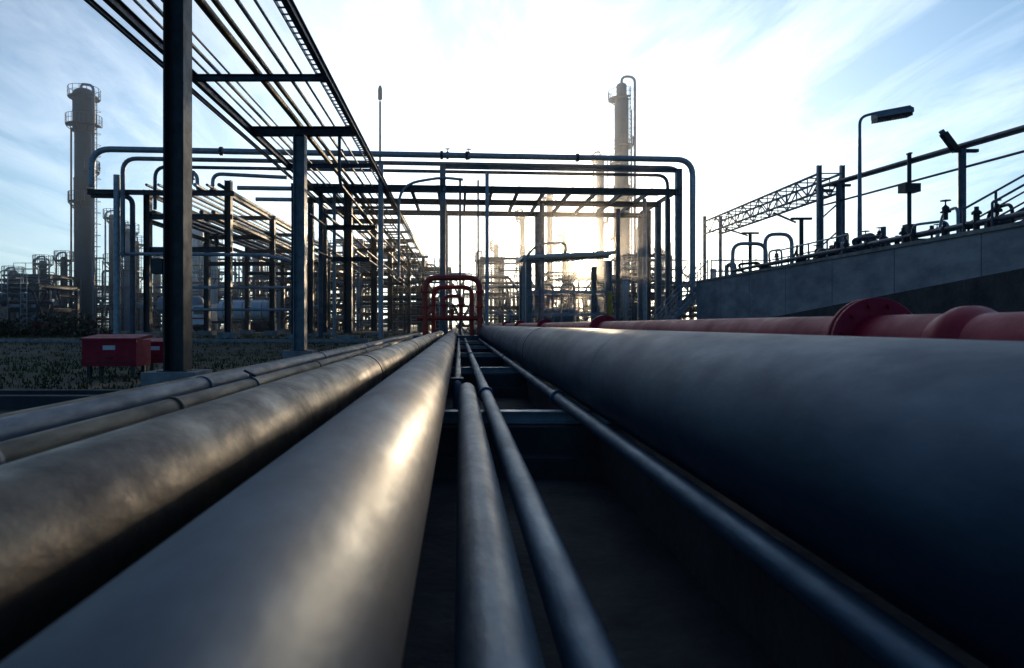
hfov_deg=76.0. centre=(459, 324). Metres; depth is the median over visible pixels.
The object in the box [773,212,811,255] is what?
pipe support tee
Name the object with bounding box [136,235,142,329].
process column
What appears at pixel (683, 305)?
steel stair
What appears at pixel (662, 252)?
process column
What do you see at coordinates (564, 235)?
process column
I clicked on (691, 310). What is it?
process unit
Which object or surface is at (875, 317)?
red flanged pipe
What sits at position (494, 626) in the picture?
turned down pipe
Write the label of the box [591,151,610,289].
process column
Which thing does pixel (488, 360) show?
pipe sleeper support
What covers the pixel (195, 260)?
process column
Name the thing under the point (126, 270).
process column
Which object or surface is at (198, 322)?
tank truck
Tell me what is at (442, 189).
cross pipe rack
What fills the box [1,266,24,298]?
process column
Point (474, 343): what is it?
pipe sleeper support
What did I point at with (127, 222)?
process column
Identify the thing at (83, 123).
distillation tower
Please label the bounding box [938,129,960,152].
floodlight
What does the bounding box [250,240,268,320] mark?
process column
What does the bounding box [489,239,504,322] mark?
process column
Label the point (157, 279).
process column
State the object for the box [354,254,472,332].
process unit
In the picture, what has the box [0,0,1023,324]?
sky
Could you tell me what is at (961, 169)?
elevated pipe line
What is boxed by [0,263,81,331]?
process unit
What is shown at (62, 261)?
process column
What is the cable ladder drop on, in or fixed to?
on the ground at (34, 353)
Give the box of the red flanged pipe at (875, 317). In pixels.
[483,297,1023,340]
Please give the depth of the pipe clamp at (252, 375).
6.88 m
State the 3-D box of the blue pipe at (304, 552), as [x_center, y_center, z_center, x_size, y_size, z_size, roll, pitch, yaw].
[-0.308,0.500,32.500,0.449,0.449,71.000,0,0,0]
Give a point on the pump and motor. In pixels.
(883, 230)
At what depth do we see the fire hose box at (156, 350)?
16.60 m
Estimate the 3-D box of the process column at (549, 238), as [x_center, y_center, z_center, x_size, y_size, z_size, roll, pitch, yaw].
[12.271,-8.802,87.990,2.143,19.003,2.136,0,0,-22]
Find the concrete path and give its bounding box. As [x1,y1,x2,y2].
[0,339,371,342]
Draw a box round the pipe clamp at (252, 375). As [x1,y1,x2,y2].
[244,370,260,385]
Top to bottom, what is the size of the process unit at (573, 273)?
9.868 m
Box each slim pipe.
[451,332,463,409]
[461,330,622,667]
[468,331,967,667]
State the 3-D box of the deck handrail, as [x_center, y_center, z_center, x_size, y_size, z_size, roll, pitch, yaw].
[14.052,-2.663,27.550,2.956,1.126,10.160,0,0,0]
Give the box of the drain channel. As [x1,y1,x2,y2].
[0,389,125,408]
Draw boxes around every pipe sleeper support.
[433,410,620,477]
[447,367,537,397]
[452,353,509,366]
[454,346,497,352]
[456,341,487,345]
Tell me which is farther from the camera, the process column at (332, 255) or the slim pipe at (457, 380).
the process column at (332, 255)
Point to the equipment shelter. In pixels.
(552, 314)
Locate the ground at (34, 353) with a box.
[0,325,467,413]
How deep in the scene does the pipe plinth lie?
2.58 m
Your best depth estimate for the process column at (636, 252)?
93.72 m
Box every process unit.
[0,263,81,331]
[0,269,79,331]
[2,282,288,328]
[32,257,140,329]
[95,269,203,330]
[192,252,290,329]
[250,265,343,330]
[280,232,370,330]
[331,236,438,331]
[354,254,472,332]
[453,245,545,326]
[461,278,695,323]
[494,261,598,322]
[556,265,636,321]
[597,242,689,320]
[651,268,722,318]
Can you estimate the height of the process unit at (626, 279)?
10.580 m
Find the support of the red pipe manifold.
on the ground at (34, 353)
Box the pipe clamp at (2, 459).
[0,451,5,464]
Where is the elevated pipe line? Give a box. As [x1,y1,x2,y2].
[814,125,1023,247]
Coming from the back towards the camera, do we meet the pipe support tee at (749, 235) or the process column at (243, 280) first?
the process column at (243, 280)
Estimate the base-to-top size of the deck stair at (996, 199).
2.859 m
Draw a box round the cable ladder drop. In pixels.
[383,224,431,332]
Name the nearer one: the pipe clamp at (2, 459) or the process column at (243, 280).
the pipe clamp at (2, 459)
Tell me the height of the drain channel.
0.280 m
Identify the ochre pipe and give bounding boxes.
[0,332,419,417]
[0,332,430,462]
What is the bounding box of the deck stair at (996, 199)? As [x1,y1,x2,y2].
[962,174,1023,231]
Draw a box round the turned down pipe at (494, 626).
[454,383,544,667]
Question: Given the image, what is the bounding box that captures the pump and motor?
[816,226,890,258]
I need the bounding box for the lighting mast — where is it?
[378,85,381,160]
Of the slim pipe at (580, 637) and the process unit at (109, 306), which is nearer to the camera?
the slim pipe at (580, 637)
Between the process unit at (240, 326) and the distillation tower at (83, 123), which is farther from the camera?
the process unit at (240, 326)
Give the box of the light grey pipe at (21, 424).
[0,330,430,441]
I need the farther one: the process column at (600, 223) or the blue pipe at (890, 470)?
the process column at (600, 223)
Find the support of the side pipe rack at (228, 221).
on the ground at (34, 353)
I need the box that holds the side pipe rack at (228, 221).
[86,170,343,337]
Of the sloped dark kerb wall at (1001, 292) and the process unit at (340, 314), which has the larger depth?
the process unit at (340, 314)
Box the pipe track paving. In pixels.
[386,331,780,667]
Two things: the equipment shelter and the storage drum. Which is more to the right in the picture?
the equipment shelter
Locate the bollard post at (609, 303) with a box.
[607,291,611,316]
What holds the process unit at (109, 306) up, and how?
on the ground at (34, 353)
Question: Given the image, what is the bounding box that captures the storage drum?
[157,296,203,331]
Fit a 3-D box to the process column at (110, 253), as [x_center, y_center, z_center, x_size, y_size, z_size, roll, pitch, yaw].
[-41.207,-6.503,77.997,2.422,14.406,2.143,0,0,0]
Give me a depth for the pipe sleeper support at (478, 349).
22.08 m
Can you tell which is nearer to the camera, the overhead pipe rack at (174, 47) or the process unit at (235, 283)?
the overhead pipe rack at (174, 47)
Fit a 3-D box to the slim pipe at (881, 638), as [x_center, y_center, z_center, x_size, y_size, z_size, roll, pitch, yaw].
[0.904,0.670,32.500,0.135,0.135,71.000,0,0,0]
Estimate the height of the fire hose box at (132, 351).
0.970 m
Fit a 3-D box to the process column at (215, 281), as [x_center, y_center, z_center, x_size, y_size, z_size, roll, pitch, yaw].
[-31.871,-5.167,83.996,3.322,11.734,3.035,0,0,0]
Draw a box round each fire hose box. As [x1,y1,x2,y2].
[79,334,152,376]
[143,338,162,369]
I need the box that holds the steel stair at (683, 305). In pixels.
[651,260,742,319]
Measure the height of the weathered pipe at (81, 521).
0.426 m
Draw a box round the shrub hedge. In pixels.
[0,312,112,336]
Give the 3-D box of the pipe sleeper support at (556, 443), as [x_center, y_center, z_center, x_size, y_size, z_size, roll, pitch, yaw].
[-0.200,0.755,5.470,6.600,1.090,0.780,0,0,0]
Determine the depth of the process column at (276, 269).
94.61 m
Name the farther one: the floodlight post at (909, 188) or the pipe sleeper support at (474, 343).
the pipe sleeper support at (474, 343)
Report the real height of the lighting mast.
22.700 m
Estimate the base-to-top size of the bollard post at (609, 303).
2.620 m
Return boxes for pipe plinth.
[492,350,988,667]
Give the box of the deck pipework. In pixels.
[725,199,1023,274]
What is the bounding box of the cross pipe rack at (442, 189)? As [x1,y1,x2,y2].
[88,146,695,338]
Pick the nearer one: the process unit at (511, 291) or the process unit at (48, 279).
the process unit at (48, 279)
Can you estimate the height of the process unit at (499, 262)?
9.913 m
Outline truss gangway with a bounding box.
[703,165,844,279]
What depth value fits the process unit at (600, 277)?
76.92 m
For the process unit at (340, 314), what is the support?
on the ground at (34, 353)
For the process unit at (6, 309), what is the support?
on the ground at (34, 353)
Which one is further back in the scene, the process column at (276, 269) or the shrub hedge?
the process column at (276, 269)
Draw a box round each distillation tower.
[65,83,102,330]
[608,75,635,310]
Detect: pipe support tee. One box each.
[725,228,758,270]
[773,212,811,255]
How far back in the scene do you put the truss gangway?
32.08 m
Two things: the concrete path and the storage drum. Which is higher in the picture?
the storage drum
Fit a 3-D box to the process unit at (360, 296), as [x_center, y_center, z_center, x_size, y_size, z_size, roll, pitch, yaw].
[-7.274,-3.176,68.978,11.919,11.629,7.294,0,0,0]
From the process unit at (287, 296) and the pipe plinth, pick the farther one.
the process unit at (287, 296)
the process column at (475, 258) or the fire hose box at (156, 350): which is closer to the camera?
the fire hose box at (156, 350)
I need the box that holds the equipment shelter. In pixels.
[515,242,616,322]
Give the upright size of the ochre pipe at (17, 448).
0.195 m
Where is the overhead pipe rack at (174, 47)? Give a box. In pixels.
[84,0,423,386]
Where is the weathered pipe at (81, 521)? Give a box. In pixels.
[0,328,449,661]
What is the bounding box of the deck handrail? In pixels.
[711,234,848,277]
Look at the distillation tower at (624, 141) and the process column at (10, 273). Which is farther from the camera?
the distillation tower at (624, 141)
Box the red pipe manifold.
[413,275,483,339]
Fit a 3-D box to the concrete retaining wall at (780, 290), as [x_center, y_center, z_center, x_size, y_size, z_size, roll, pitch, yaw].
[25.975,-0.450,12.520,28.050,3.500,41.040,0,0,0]
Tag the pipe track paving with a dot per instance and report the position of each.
(656, 603)
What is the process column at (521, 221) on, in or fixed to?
on the ground at (34, 353)
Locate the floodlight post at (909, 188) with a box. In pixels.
[898,152,920,233]
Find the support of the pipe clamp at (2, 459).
attached to the ochre pipe at (17, 448)
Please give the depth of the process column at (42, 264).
73.64 m
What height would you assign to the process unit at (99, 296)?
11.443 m
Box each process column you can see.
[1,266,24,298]
[32,254,53,284]
[54,250,73,330]
[103,208,122,328]
[120,223,138,330]
[121,220,128,269]
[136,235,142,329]
[153,256,162,329]
[192,221,203,297]
[198,240,222,329]
[237,256,252,329]
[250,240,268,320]
[267,246,280,296]
[328,238,332,328]
[474,250,491,323]
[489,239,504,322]
[515,209,531,321]
[542,194,559,307]
[557,226,576,307]
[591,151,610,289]
[636,227,651,301]
[652,245,664,304]
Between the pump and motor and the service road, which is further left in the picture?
the service road
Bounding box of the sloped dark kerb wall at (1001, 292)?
[770,268,1023,317]
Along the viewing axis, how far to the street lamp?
25.94 m
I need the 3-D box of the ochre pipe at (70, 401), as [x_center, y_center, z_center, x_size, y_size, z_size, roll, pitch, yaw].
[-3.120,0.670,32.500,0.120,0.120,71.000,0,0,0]
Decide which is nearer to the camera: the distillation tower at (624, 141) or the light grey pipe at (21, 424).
the light grey pipe at (21, 424)
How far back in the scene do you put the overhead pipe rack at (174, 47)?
17.82 m
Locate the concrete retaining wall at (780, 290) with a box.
[695,221,1023,318]
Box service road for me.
[67,332,262,332]
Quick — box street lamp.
[857,105,913,242]
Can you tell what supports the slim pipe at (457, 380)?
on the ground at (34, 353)
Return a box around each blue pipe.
[0,327,457,667]
[468,325,1023,667]
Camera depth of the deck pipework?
20.44 m
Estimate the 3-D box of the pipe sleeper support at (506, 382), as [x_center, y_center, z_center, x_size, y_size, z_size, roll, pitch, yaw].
[-0.200,0.755,11.070,6.600,1.090,0.780,0,0,0]
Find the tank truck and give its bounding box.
[192,300,268,331]

